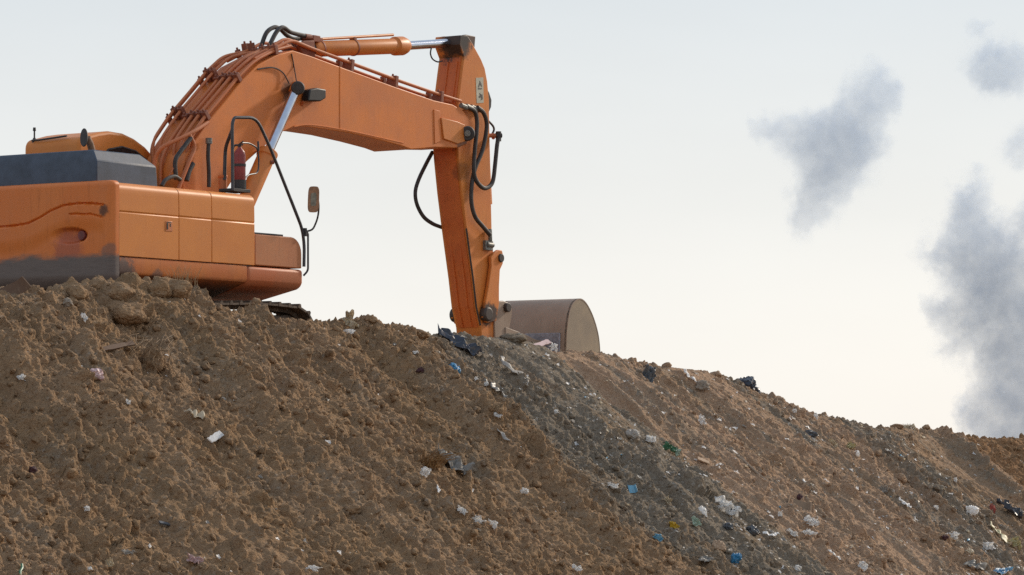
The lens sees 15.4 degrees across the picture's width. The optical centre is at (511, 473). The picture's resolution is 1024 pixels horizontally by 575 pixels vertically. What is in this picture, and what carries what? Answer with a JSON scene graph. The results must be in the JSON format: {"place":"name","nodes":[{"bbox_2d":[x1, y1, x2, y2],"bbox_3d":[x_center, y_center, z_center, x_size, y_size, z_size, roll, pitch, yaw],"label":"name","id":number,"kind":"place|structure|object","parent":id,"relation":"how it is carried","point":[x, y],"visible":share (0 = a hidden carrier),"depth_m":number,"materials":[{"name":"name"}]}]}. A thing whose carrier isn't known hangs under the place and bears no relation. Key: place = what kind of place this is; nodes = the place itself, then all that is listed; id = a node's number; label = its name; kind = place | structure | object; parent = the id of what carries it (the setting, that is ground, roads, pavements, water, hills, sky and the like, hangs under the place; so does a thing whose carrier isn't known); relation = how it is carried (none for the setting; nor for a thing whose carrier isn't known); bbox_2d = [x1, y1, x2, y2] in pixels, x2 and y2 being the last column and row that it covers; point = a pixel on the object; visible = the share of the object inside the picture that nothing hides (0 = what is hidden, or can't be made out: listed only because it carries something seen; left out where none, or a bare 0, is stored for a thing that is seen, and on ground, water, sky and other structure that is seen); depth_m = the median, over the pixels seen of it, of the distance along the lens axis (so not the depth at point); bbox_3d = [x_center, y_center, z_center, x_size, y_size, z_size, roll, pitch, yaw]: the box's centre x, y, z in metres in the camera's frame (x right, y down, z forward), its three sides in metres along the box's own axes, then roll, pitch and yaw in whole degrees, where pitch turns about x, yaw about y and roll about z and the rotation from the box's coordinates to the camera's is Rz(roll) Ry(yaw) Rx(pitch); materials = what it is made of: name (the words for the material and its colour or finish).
{"place":"outdoors","nodes":[
{"label":"outdoors","id":0,"kind":"place"},
{"bbox_2d":[29,466,37,473],"bbox_3d":[-5.499,-0.048,43.479,0.123,0.111,0.083,17,-41,-12],"label":"rag","id":1,"kind":"object","parent":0,"point":[33,469],"visible":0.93,"depth_m":43.45,"materials":[{"name":"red fabric"}]},
{"bbox_2d":[0,272,1023,574],"bbox_3d":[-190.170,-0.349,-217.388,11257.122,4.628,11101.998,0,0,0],"label":"ground","id":2,"kind":"structure","parent":0,"point":[292,444],"depth_m":50.36,"materials":[{"name":"soil"}]},
{"bbox_2d":[0,276,30,293],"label":"iron plate","id":3,"kind":"object","parent":2,"relation":"on","point":[20,285],"visible":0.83,"depth_m":47.48,"materials":[{"name":"metal"}]},
{"bbox_2d":[17,374,25,379],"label":"paper scrap","id":4,"kind":"object","parent":2,"relation":"on","point":[21,376],"visible":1,"depth_m":45.44,"materials":[{"name":"white paper"}]},
{"bbox_2d":[42,564,54,572],"bbox_3d":[-4.975,1.011,40.626,0.147,0.110,0.070,-2,-31,-24],"label":"paper scrap","id":5,"kind":"object","parent":2,"relation":"on","point":[49,568],"visible":1,"depth_m":40.63,"materials":[{"name":"paper"}]},
{"bbox_2d":[63,297,72,306],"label":"stone","id":6,"kind":"object","parent":2,"relation":"on","point":[67,302],"visible":1,"depth_m":47.88,"materials":[{"name":"stone"}]},
{"bbox_2d":[65,284,89,299],"bbox_3d":[-5.559,-2.293,48.531,0.308,0.272,0.287,0,0,-28],"label":"dirt clod","id":7,"kind":"object","parent":2,"relation":"on","point":[78,292],"visible":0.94,"depth_m":48.43,"materials":[{"name":"soil"}]},
{"bbox_2d":[81,313,87,321],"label":"paper scrap","id":8,"kind":"object","parent":2,"relation":"on","point":[84,317],"visible":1,"depth_m":47.66,"materials":[{"name":"white paper"}]},
{"bbox_2d":[92,280,100,288],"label":"dirt clod","id":9,"kind":"object","parent":2,"relation":"on","point":[96,284],"visible":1,"depth_m":49.07,"materials":[{"name":"soil"}]},
{"bbox_2d":[90,368,103,380],"bbox_3d":[-5.059,-1.225,46.187,0.209,0.184,0.153,28,-42,-2],"label":"plastic bag","id":10,"kind":"object","parent":2,"relation":"on","point":[99,373],"visible":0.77,"depth_m":46.14,"materials":[{"name":"plastic"}]},
{"bbox_2d":[105,557,114,567],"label":"paper scrap","id":11,"kind":"object","parent":2,"relation":"on","point":[109,562],"visible":1,"depth_m":42.12,"materials":[{"name":"beige paper"}]},
{"bbox_2d":[103,340,135,350],"bbox_3d":[-4.923,-1.600,47.347,0.080,0.021,0.549,47,34,20],"label":"plank","id":12,"kind":"object","parent":2,"relation":"on","point":[118,345],"visible":0.97,"depth_m":47.34,"materials":[{"name":"wood"}]},
{"bbox_2d":[103,281,135,301],"bbox_3d":[-5.066,-2.341,48.968,0.400,0.305,0.391,0,0,41],"label":"dirt clod","id":13,"kind":"object","parent":2,"relation":"on","point":[119,291],"visible":1,"depth_m":48.85,"materials":[{"name":"soil"}]},
{"bbox_2d":[105,300,146,324],"bbox_3d":[-5.023,-2.052,48.850,0.492,0.367,0.595,0,0,-39],"label":"dirt clod","id":14,"kind":"object","parent":2,"relation":"on","point":[132,313],"visible":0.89,"depth_m":48.68,"materials":[{"name":"soil"}]},
{"bbox_2d":[121,549,135,554],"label":"plastic scrap","id":15,"kind":"object","parent":2,"relation":"on","point":[127,551],"visible":1,"depth_m":42.36,"materials":[{"name":"plastic"}]},
{"bbox_2d":[139,347,165,371],"bbox_3d":[-4.532,-1.423,47.688,0.334,0.362,0.263,0,0,0],"label":"dirt clod","id":16,"kind":"object","parent":2,"relation":"on","point":[156,361],"visible":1,"depth_m":47.60,"materials":[{"name":"soil"}]},
{"bbox_2d":[126,333,188,387],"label":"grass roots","id":17,"kind":"object","parent":2,"relation":"on","point":[140,343],"depth_m":47.55,"materials":[{"name":"plant"}]},
{"bbox_2d":[147,279,172,297],"bbox_3d":[-4.675,-2.414,49.993,0.341,0.306,0.336,0,0,25],"label":"dirt clod","id":18,"kind":"object","parent":2,"relation":"on","point":[160,288],"visible":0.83,"depth_m":49.88,"materials":[{"name":"soil"}]},
{"bbox_2d":[158,521,169,525],"bbox_3d":[-3.985,0.588,44.007,0.285,0.020,0.055,14,25,-38],"label":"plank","id":19,"kind":"object","parent":2,"relation":"on","point":[164,523],"visible":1,"depth_m":43.95,"materials":[{"name":"wood"}]},
{"bbox_2d":[168,279,192,299],"bbox_3d":[-4.420,-2.435,50.177,0.358,0.302,0.368,0,0,38],"label":"dirt clod","id":20,"kind":"object","parent":2,"relation":"on","point":[181,289],"visible":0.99,"depth_m":50.06,"materials":[{"name":"soil"}]},
{"bbox_2d":[165,263,202,284],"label":"dry grass","id":21,"kind":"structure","parent":2,"relation":"on","point":[187,278],"depth_m":51.08,"materials":[{"name":"plant"}]},
{"bbox_2d":[184,408,204,419],"bbox_3d":[-3.903,-0.746,46.860,0.331,0.088,0.178,18,22,-30],"label":"plastic film","id":22,"kind":"object","parent":2,"relation":"on","point":[195,413],"visible":1,"depth_m":46.86,"materials":[{"name":"plastic"}]},
{"bbox_2d":[186,552,203,563],"bbox_3d":[-3.652,0.988,43.561,0.220,0.112,0.079,20,-37,-10],"label":"plastic bag","id":23,"kind":"object","parent":2,"relation":"on","point":[197,559],"visible":1,"depth_m":43.57,"materials":[{"name":"plastic"}]},
{"bbox_2d":[207,431,223,442],"bbox_3d":[-3.649,-0.458,46.592,0.099,0.022,0.270,40,35,8],"label":"carton","id":24,"kind":"object","parent":2,"relation":"on","point":[215,436],"visible":1,"depth_m":46.58,"materials":[{"name":"white cardboard"}]},
{"bbox_2d":[0,25,599,352],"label":"excavator","id":25,"kind":"object","parent":2,"relation":"on","point":[83,205],"visible":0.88,"depth_m":55.83,"materials":[{"name":"paint"}]},
{"bbox_2d":[119,183,178,259],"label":"side door","id":26,"kind":"structure","parent":25,"relation":"in","point":[148,215],"depth_m":52.66,"materials":[{"name":"paint"}]},
{"bbox_2d":[175,188,210,261],"bbox_3d":[-5.005,-3.525,53.854,1.300,1.040,0.712,0,0,35],"label":"side door","id":27,"kind":"structure","parent":25,"relation":"in","point":[194,206],"depth_m":53.47,"materials":[{"name":"paint"}]},
{"bbox_2d":[234,141,245,188],"bbox_3d":[-3.936,-4.464,54.684,0.191,0.690,0.191,0,0,-23],"label":"fire extinguisher","id":28,"kind":"object","parent":25,"relation":"on","point":[239,168],"visible":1,"depth_m":54.61,"materials":[{"name":"metal"}]},
{"bbox_2d":[306,565,322,571],"bbox_3d":[-2.327,1.105,44.462,0.224,0.075,0.058,3,-33,-21],"label":"paper scrap","id":29,"kind":"object","parent":2,"relation":"on","point":[313,567],"visible":1,"depth_m":44.47,"materials":[{"name":"white paper"}]},
{"bbox_2d":[344,329,355,334],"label":"paper scrap","id":30,"kind":"object","parent":2,"relation":"on","point":[351,331],"visible":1,"depth_m":53.19,"materials":[{"name":"white paper"}]},
{"bbox_2d":[342,309,358,329],"bbox_3d":[-2.293,-2.168,53.483,0.190,0.308,0.156,-17,-16,-26],"label":"plastic bag","id":31,"kind":"object","parent":2,"relation":"on","point":[350,322],"visible":1,"depth_m":53.49,"materials":[{"name":"plastic"}]},
{"bbox_2d":[344,503,361,513],"bbox_3d":[-1.965,0.440,46.778,0.223,0.156,0.215,0,0,0],"label":"dirt clod","id":32,"kind":"object","parent":2,"relation":"on","point":[353,508],"visible":1,"depth_m":46.71,"materials":[{"name":"soil"}]},
{"bbox_2d":[364,315,377,323],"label":"dirt clod","id":33,"kind":"object","parent":2,"relation":"on","point":[371,319],"visible":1,"depth_m":53.80,"materials":[{"name":"soil"}]},
{"bbox_2d":[416,367,423,372],"bbox_3d":[-1.286,-1.447,52.932,0.126,0.115,0.085,0,-35,-24],"label":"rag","id":34,"kind":"object","parent":2,"relation":"on","point":[420,369],"visible":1,"depth_m":52.90,"materials":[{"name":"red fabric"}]},
{"bbox_2d":[416,329,429,338],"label":"dirt clod","id":35,"kind":"object","parent":2,"relation":"on","point":[424,334],"visible":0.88,"depth_m":54.17,"materials":[{"name":"soil"}]},
{"bbox_2d":[420,466,430,477],"bbox_3d":[-1.117,-0.038,48.852,0.142,0.151,0.111,32,-38,0],"label":"paper scrap","id":36,"kind":"object","parent":2,"relation":"on","point":[425,471],"visible":1,"depth_m":48.85,"materials":[{"name":"white paper"}]},
{"bbox_2d":[418,446,481,467],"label":"dry grass","id":37,"kind":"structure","parent":2,"relation":"on","point":[429,462],"depth_m":49.56,"materials":[{"name":"brown plant"}]},
{"bbox_2d":[450,362,460,372],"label":"plastic bag","id":38,"kind":"object","parent":2,"relation":"on","point":[454,365],"visible":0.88,"depth_m":53.63,"materials":[{"name":"plastic"}]},
{"bbox_2d":[438,443,475,474],"bbox_3d":[-0.757,-0.185,50.303,0.608,0.188,0.399,35,20,15],"label":"plastic sheet","id":39,"kind":"object","parent":2,"relation":"on","point":[456,464],"visible":0.84,"depth_m":50.27,"materials":[{"name":"plastic"}]},
{"bbox_2d":[438,325,483,355],"bbox_3d":[-0.764,-1.957,55.319,0.794,0.147,0.342,33,19,9],"label":"plastic sheet","id":40,"kind":"object","parent":2,"relation":"on","point":[459,340],"visible":1,"depth_m":55.30,"materials":[{"name":"plastic"}]},
{"bbox_2d":[457,505,467,515],"bbox_3d":[-0.637,0.455,48.231,0.108,0.164,0.070,-50,-4,-37],"label":"paper scrap","id":41,"kind":"object","parent":2,"relation":"on","point":[461,509],"visible":1,"depth_m":48.23,"materials":[{"name":"white paper"}]},
{"bbox_2d":[472,515,485,523],"bbox_3d":[-0.425,0.581,48.395,0.200,0.122,0.112,19,-34,-11],"label":"paper scrap","id":42,"kind":"object","parent":2,"relation":"on","point":[477,519],"visible":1,"depth_m":48.40,"materials":[{"name":"white paper"}]},
{"bbox_2d":[488,518,497,529],"bbox_3d":[-0.245,0.630,48.819,0.128,0.170,0.084,-45,-7,-36],"label":"paper scrap","id":43,"kind":"object","parent":2,"relation":"on","point":[494,523],"visible":1,"depth_m":48.81,"materials":[{"name":"white paper"}]},
{"bbox_2d":[484,379,506,396],"bbox_3d":[-0.232,-1.217,53.525,0.435,0.075,0.133,38,21,22],"label":"plastic film","id":44,"kind":"object","parent":2,"relation":"on","point":[493,385],"visible":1,"depth_m":53.51,"materials":[{"name":"plastic"}]},
{"bbox_2d":[494,412,502,418],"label":"plastic scrap","id":45,"kind":"object","parent":2,"relation":"on","point":[497,415],"visible":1,"depth_m":52.48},
{"bbox_2d":[497,429,510,441],"bbox_3d":[-0.148,-0.571,52.067,0.104,0.051,0.462,13,25,-39],"label":"plastic film","id":46,"kind":"object","parent":2,"relation":"on","point":[503,435],"visible":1,"depth_m":52.00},
{"bbox_2d":[500,333,526,342],"bbox_3d":[0.024,-2.033,56.758,0.409,0.165,0.313,0,0,-26],"label":"dirt clod","id":47,"kind":"object","parent":2,"relation":"on","point":[517,337],"visible":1,"depth_m":56.67,"materials":[{"name":"soil"}]},
{"bbox_2d":[501,356,528,385],"bbox_3d":[0.040,-1.502,55.255,0.245,0.082,0.828,12,26,-42],"label":"plastic film","id":48,"kind":"object","parent":2,"relation":"on","point":[508,365],"visible":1,"depth_m":55.28,"materials":[{"name":"plastic"}]},
{"bbox_2d":[7,296,1023,574],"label":"litter flecks","id":49,"kind":"object","parent":2,"relation":"on","point":[703,474],"visible":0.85,"depth_m":56.70,"materials":[{"name":"white plastic"}]},
{"bbox_2d":[520,487,528,493],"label":"paper scrap","id":50,"kind":"object","parent":2,"relation":"on","point":[524,490],"visible":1,"depth_m":50.93,"materials":[{"name":"white paper"}]},
{"bbox_2d":[534,339,551,345],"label":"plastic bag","id":51,"kind":"object","parent":2,"relation":"on","point":[544,342],"visible":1,"depth_m":57.44,"materials":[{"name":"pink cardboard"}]},
{"bbox_2d":[548,341,557,352],"bbox_3d":[0.647,-1.939,57.925,0.136,0.203,0.111,-19,-9,-24],"label":"paper scrap","id":52,"kind":"object","parent":2,"relation":"on","point":[553,346],"visible":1,"depth_m":57.93,"materials":[{"name":"white paper"}]},
{"bbox_2d":[572,564,582,570],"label":"paper scrap","id":53,"kind":"object","parent":2,"relation":"on","point":[577,568],"visible":1,"depth_m":49.14,"materials":[{"name":"white paper"}]},
{"bbox_2d":[607,482,618,488],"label":"paper scrap","id":54,"kind":"object","parent":2,"relation":"on","point":[613,485],"visible":1,"depth_m":53.20,"materials":[{"name":"white paper"}]},
{"bbox_2d":[624,429,640,439],"bbox_3d":[1.758,-0.570,55.151,0.263,0.205,0.160,13,-40,-15],"label":"plastic bag","id":55,"kind":"object","parent":2,"relation":"on","point":[634,433],"visible":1,"depth_m":55.11,"materials":[{"name":"plastic"}]},
{"bbox_2d":[628,484,637,492],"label":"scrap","id":56,"kind":"object","parent":2,"relation":"on","point":[632,488],"visible":1,"depth_m":53.55,"materials":[{"name":"plastic"}]},
{"bbox_2d":[642,363,656,382],"bbox_3d":[2.157,-1.580,59.103,0.242,0.359,0.186,5,-34,-20],"label":"plastic sheet","id":57,"kind":"object","parent":2,"relation":"on","point":[648,372],"visible":1,"depth_m":59.11,"materials":[{"name":"plastic"}]},
{"bbox_2d":[645,435,655,442],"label":"paper scrap","id":58,"kind":"object","parent":2,"relation":"on","point":[650,438],"visible":1,"depth_m":55.27,"materials":[{"name":"white paper"}]},
{"bbox_2d":[653,533,663,541],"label":"plastic scrap","id":59,"kind":"object","parent":2,"relation":"on","point":[658,537],"visible":1,"depth_m":51.86,"materials":[{"name":"plastic"}]},
{"bbox_2d":[662,362,671,366],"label":"dirt clod","id":60,"kind":"object","parent":2,"relation":"on","point":[667,364],"visible":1,"depth_m":60.55,"materials":[{"name":"soil"}]},
{"bbox_2d":[663,495,672,503],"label":"paper scrap","id":61,"kind":"object","parent":2,"relation":"on","point":[667,499],"visible":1,"depth_m":53.60,"materials":[{"name":"beige paper"}]},
{"bbox_2d":[662,441,676,452],"bbox_3d":[2.341,-0.399,55.949,0.259,0.140,0.101,25,-36,-6],"label":"plastic scrap","id":62,"kind":"object","parent":2,"relation":"on","point":[667,446],"visible":1,"depth_m":55.94,"materials":[{"name":"plastic"}]},
{"bbox_2d":[666,507,677,512],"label":"dirt clod","id":63,"kind":"object","parent":2,"relation":"on","point":[671,510],"visible":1,"depth_m":53.52,"materials":[{"name":"soil"}]},
{"bbox_2d":[669,521,679,528],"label":"plastic bag","id":64,"kind":"object","parent":2,"relation":"on","point":[674,525],"visible":1,"depth_m":52.72,"materials":[{"name":"plastic"}]},
{"bbox_2d":[673,449,680,455],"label":"paper scrap","id":65,"kind":"object","parent":2,"relation":"on","point":[677,452],"visible":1,"depth_m":55.96,"materials":[{"name":"green paper"}]},
{"bbox_2d":[684,369,696,381],"bbox_3d":[2.851,-1.559,60.329,0.343,0.060,0.130,44,27,28],"label":"plastic film","id":66,"kind":"object","parent":2,"relation":"on","point":[688,375],"visible":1,"depth_m":60.33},
{"bbox_2d":[691,516,701,525],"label":"plastic scrap","id":67,"kind":"object","parent":2,"relation":"on","point":[695,521],"visible":1,"depth_m":53.32,"materials":[{"name":"plastic"}]},
{"bbox_2d":[695,380,709,390],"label":"stone","id":68,"kind":"object","parent":2,"relation":"on","point":[702,385],"visible":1,"depth_m":60.16,"materials":[{"name":"stone"}]},
{"bbox_2d":[698,506,706,516],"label":"plastic bag","id":69,"kind":"object","parent":2,"relation":"on","point":[702,509],"visible":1,"depth_m":53.92,"materials":[{"name":"plastic"}]},
{"bbox_2d":[698,414,706,424],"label":"paper scrap","id":70,"kind":"object","parent":2,"relation":"on","point":[701,419],"visible":1,"depth_m":58.34,"materials":[{"name":"white paper"}]},
{"bbox_2d":[697,457,709,464],"bbox_3d":[2.862,-0.201,56.615,0.198,0.021,0.088,22,29,-18],"label":"wood chip","id":71,"kind":"object","parent":2,"relation":"on","point":[703,460],"visible":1,"depth_m":56.60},
{"bbox_2d":[697,555,713,561],"bbox_3d":[2.679,1.165,52.103,0.162,0.066,0.478,41,22,28],"label":"plastic sheet","id":72,"kind":"object","parent":2,"relation":"on","point":[705,558],"visible":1,"depth_m":52.09,"materials":[{"name":"plastic"}]},
{"bbox_2d":[712,540,726,552],"bbox_3d":[2.894,1.007,52.900,0.205,0.234,0.140,-25,-22,-36],"label":"plastic bag","id":73,"kind":"object","parent":2,"relation":"on","point":[719,545],"visible":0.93,"depth_m":52.86,"materials":[{"name":"plastic"}]},
{"bbox_2d":[714,495,740,516],"bbox_3d":[3.116,0.473,54.532,0.458,0.261,0.205,23,-34,-8],"label":"plastic sheet","id":74,"kind":"object","parent":2,"relation":"on","point":[727,507],"visible":1,"depth_m":54.53,"materials":[{"name":"plastic"}]},
{"bbox_2d":[723,522,733,529],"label":"plastic bag","id":75,"kind":"object","parent":2,"relation":"on","point":[727,525],"visible":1,"depth_m":53.86,"materials":[{"name":"plastic"}]},
{"bbox_2d":[731,553,741,563],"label":"plastic bag","id":76,"kind":"object","parent":2,"relation":"on","point":[736,558],"visible":1,"depth_m":52.51,"materials":[{"name":"plastic"}]},
{"bbox_2d":[739,376,757,390],"bbox_3d":[3.883,-1.481,62.432,0.429,0.396,0.319,17,-41,-12],"label":"rubbish bag","id":77,"kind":"object","parent":2,"relation":"on","point":[750,381],"visible":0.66,"depth_m":62.34,"materials":[{"name":"black plastic"}]},
{"bbox_2d":[746,524,759,535],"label":"plastic bag","id":78,"kind":"object","parent":2,"relation":"on","point":[753,530],"visible":1,"depth_m":54.42,"materials":[{"name":"plastic"}]},
{"bbox_2d":[762,531,779,535],"bbox_3d":[3.756,0.866,54.646,0.337,0.045,0.125,8,33,-42],"label":"plastic film","id":79,"kind":"object","parent":2,"relation":"on","point":[772,534],"visible":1,"depth_m":54.60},
{"bbox_2d":[787,528,797,536],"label":"paper scrap","id":80,"kind":"object","parent":2,"relation":"on","point":[792,533],"visible":1,"depth_m":55.55,"materials":[{"name":"white paper"}]},
{"bbox_2d":[793,565,801,570],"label":"paper scrap","id":81,"kind":"object","parent":2,"relation":"on","point":[797,567],"visible":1,"depth_m":53.98,"materials":[{"name":"white paper"}]},
{"bbox_2d":[787,494,810,510],"bbox_3d":[4.315,0.453,56.910,0.399,0.179,0.082,18,-41,-10],"label":"cardboard","id":82,"kind":"object","parent":2,"relation":"on","point":[804,505],"visible":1,"depth_m":56.94,"materials":[{"name":"cardboard"}]},
{"bbox_2d":[802,529,817,534],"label":"paper scrap","id":83,"kind":"object","parent":2,"relation":"on","point":[808,531],"visible":1,"depth_m":55.78,"materials":[{"name":"white paper"}]},
{"bbox_2d":[803,515,819,525],"bbox_3d":[4.452,0.691,56.208,0.281,0.172,0.099,8,-33,-18],"label":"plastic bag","id":84,"kind":"object","parent":2,"relation":"on","point":[810,520],"visible":1,"depth_m":56.21,"materials":[{"name":"plastic"}]},
{"bbox_2d":[804,430,818,437],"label":"rubbish bag","id":85,"kind":"object","parent":2,"relation":"on","point":[812,433],"visible":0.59,"depth_m":61.73,"materials":[{"name":"plastic"}]},
{"bbox_2d":[828,438,837,447],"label":"paper scrap","id":86,"kind":"object","parent":2,"relation":"on","point":[833,442],"visible":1,"depth_m":62.06,"materials":[{"name":"beige paper"}]},
{"bbox_2d":[847,441,855,448],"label":"paper scrap","id":87,"kind":"object","parent":2,"relation":"on","point":[851,445],"visible":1,"depth_m":62.89,"materials":[{"name":"paper"}]},
{"bbox_2d":[858,561,867,571],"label":"plastic bag","id":88,"kind":"object","parent":2,"relation":"on","point":[863,565],"visible":1,"depth_m":55.59,"materials":[{"name":"plastic"}]},
{"bbox_2d":[879,484,890,492],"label":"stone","id":89,"kind":"object","parent":2,"relation":"on","point":[885,489],"visible":1,"depth_m":60.59,"materials":[{"name":"stone"}]},
{"bbox_2d":[890,424,903,428],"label":"dirt clod","id":90,"kind":"object","parent":2,"relation":"on","point":[899,426],"visible":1,"depth_m":66.53,"materials":[{"name":"soil"}]},
{"bbox_2d":[893,473,906,483],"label":"dirt clod","id":91,"kind":"object","parent":2,"relation":"on","point":[901,478],"visible":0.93,"depth_m":62.84,"materials":[{"name":"soil"}]},
{"bbox_2d":[899,497,911,507],"bbox_3d":[6.279,0.465,60.442,0.265,0.053,0.147,42,26,24],"label":"plastic film","id":92,"kind":"object","parent":2,"relation":"on","point":[904,502],"visible":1,"depth_m":60.43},
{"bbox_2d":[922,424,929,429],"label":"dirt clod","id":93,"kind":"object","parent":2,"relation":"on","point":[926,426],"visible":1,"depth_m":67.56,"materials":[{"name":"soil"}]},
{"bbox_2d":[933,484,944,491],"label":"dirt clod","id":94,"kind":"object","parent":2,"relation":"on","point":[936,487],"visible":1,"depth_m":63.04,"materials":[{"name":"soil"}]},
{"bbox_2d":[949,531,959,539],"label":"plastic scrap","id":95,"kind":"object","parent":2,"relation":"on","point":[954,534],"visible":1,"depth_m":60.22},
{"bbox_2d":[965,548,973,554],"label":"plastic bag","id":96,"kind":"object","parent":2,"relation":"on","point":[970,551],"visible":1,"depth_m":59.65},
{"bbox_2d":[965,505,978,514],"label":"plastic bag","id":97,"kind":"object","parent":2,"relation":"on","point":[972,510],"visible":1,"depth_m":62.95,"materials":[{"name":"plastic"}]},
{"bbox_2d":[963,559,986,569],"bbox_3d":[7.321,1.430,59.501,0.218,0.101,0.715,41,22,28],"label":"plastic sheet","id":98,"kind":"object","parent":2,"relation":"on","point":[981,566],"visible":1,"depth_m":59.48,"materials":[{"name":"plastic"}]},
{"bbox_2d":[982,542,995,549],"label":"plastic bag","id":99,"kind":"object","parent":2,"relation":"on","point":[988,545],"visible":1,"depth_m":61.92,"materials":[{"name":"plastic"}]},
{"bbox_2d":[989,504,995,512],"bbox_3d":[8.253,0.613,64.975,0.130,0.263,0.086,0,-35,-24],"label":"rag","id":100,"kind":"object","parent":2,"relation":"on","point":[992,506],"visible":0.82,"depth_m":64.96,"materials":[{"name":"red fabric"}]},
{"bbox_2d":[990,521,1010,543],"bbox_3d":[8.165,1.003,63.347,0.169,0.066,0.619,7,33,-43],"label":"plastic film","id":101,"kind":"object","parent":2,"relation":"on","point":[1004,537],"visible":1,"depth_m":63.32,"materials":[{"name":"plastic"}]},
{"bbox_2d":[993,567,1012,574],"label":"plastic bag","id":102,"kind":"object","parent":2,"relation":"on","point":[1001,571],"visible":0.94,"depth_m":60.53,"materials":[{"name":"blue plastic"}]},
{"bbox_2d":[996,498,1023,518],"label":"plastic sheet","id":103,"kind":"object","parent":2,"relation":"on","point":[1018,513],"visible":1,"depth_m":65.08,"materials":[{"name":"plastic"}]},
{"bbox_2d":[1007,536,1021,550],"bbox_3d":[8.406,1.130,63.134,0.269,0.219,0.170,24,-36,-7],"label":"plastic bag","id":104,"kind":"object","parent":2,"relation":"on","point":[1015,541],"visible":1,"depth_m":63.13,"materials":[{"name":"plastic"}]},
{"bbox_2d":[0,0,1023,437],"label":"sky","id":105,"kind":"structure","parent":0,"point":[819,202],"materials":[{"name":"white"}]}
]}

